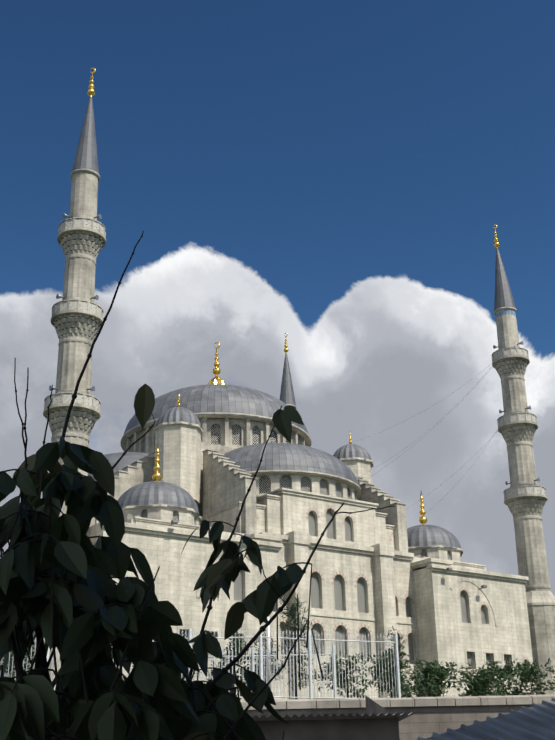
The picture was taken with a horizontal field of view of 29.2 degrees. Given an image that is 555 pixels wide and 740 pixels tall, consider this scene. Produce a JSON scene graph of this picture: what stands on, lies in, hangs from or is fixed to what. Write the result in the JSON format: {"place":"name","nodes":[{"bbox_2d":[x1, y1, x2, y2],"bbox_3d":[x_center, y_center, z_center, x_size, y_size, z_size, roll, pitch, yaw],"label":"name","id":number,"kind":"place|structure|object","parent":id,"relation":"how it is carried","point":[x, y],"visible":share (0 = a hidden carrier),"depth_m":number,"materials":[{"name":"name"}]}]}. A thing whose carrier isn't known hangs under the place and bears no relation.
{"place":"outdoors","nodes":[
{"label":"outdoors","id":0,"kind":"place"},
{"bbox_2d":[0,231,394,739],"bbox_3d":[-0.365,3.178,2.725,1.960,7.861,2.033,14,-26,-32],"label":"tree","id":1,"kind":"object","parent":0,"point":[29,704],"depth_m":3.06,"materials":[{"name":"green plant"}]},
{"bbox_2d":[0,0,554,595],"label":"sky","id":2,"kind":"structure","parent":0,"point":[336,177],"materials":[{"name":"blue"}]},
{"bbox_2d":[252,695,414,739],"bbox_3d":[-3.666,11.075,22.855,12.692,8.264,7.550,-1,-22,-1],"label":"outbuilding","id":3,"kind":"structure","parent":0,"point":[375,721],"depth_m":20.84,"materials":[{"name":"paint"}]},
{"bbox_2d":[240,694,554,739],"bbox_3d":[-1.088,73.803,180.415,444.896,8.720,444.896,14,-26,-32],"label":"boundary wall","id":4,"kind":"structure","parent":0,"point":[431,715],"depth_m":33.34,"materials":[{"name":"stone"}]},
{"bbox_2d":[27,68,105,686],"bbox_3d":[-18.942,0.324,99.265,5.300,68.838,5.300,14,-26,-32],"label":"minaret","id":5,"kind":"object","parent":4,"relation":"on","point":[77,318],"visible":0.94,"depth_m":100.33,"materials":[{"name":"stone"}]},
{"bbox_2d":[0,615,400,699],"bbox_3d":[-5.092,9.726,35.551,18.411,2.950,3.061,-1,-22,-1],"label":"fence","id":6,"kind":"object","parent":4,"relation":"on","point":[260,655],"visible":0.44,"depth_m":35.09,"materials":[{"name":"metal"}]},
{"bbox_2d":[0,421,535,700],"bbox_3d":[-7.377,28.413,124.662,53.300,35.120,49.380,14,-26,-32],"label":"mosque building","id":7,"kind":"structure","parent":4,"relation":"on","point":[372,574],"depth_m":111.47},
{"bbox_2d":[121,412,461,561],"bbox_3d":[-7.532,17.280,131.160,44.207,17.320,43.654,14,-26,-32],"label":"dome drums","id":8,"kind":"object","parent":7,"relation":"on","point":[232,430],"visible":0.19,"depth_m":121.66,"materials":[{"name":"beige stone"}]},
{"bbox_2d":[88,384,462,553],"bbox_3d":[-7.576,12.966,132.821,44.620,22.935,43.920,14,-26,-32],"label":"domes","id":9,"kind":"structure","parent":8,"relation":"on","point":[229,399],"depth_m":118.64,"materials":[{"name":"grey metal"}]},
{"bbox_2d":[152,342,426,524],"bbox_3d":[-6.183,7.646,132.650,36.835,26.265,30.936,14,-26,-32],"label":"finials","id":10,"kind":"object","parent":9,"relation":"on","point":[157,475],"visible":0.77,"depth_m":126.55,"materials":[{"name":"gold metal"}]},
{"bbox_2d":[169,519,486,611],"bbox_3d":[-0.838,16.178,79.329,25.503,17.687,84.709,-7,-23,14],"label":"floodlights","id":11,"kind":"object","parent":7,"relation":"attached to","point":[173,521],"visible":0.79,"depth_m":99.88,"materials":[{"name":"grey metal"}]},
{"bbox_2d":[353,365,495,512],"bbox_3d":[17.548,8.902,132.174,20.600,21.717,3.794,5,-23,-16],"label":"cables","id":12,"kind":"object","parent":7,"relation":"attached to","point":[428,432],"visible":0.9,"depth_m":131.70,"materials":[{"name":"grey plastic"}]},
{"bbox_2d":[0,631,554,699],"bbox_3d":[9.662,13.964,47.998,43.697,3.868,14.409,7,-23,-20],"label":"garden shrubs","id":13,"kind":"object","parent":4,"relation":"on","point":[486,677],"visible":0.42,"depth_m":42.63,"materials":[{"name":"green plant"}]},
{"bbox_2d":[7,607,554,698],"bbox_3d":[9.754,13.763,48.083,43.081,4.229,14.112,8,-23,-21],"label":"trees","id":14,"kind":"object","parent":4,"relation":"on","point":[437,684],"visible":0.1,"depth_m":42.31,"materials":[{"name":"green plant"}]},
{"bbox_2d":[280,333,296,408],"bbox_3d":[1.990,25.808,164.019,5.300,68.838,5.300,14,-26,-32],"label":"minaret","id":15,"kind":"object","parent":4,"relation":"on","point":[287,396],"visible":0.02,"depth_m":172.51,"materials":[{"name":"metal"}]},
{"bbox_2d":[244,597,420,697],"bbox_3d":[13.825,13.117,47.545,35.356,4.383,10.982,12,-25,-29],"label":"conifer trees","id":16,"kind":"object","parent":4,"relation":"on","point":[292,615],"visible":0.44,"depth_m":42.03,"materials":[{"name":"green plant"}]},
{"bbox_2d":[491,224,554,694],"bbox_3d":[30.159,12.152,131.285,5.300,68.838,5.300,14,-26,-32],"label":"minaret","id":17,"kind":"object","parent":4,"relation":"on","point":[525,498],"visible":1,"depth_m":129.51,"materials":[{"name":"stone"}]},
{"bbox_2d":[417,697,554,739],"bbox_3d":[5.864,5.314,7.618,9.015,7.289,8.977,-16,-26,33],"label":"neighbour roof","id":18,"kind":"structure","parent":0,"point":[534,721],"depth_m":11.03,"materials":[{"name":"metal"}]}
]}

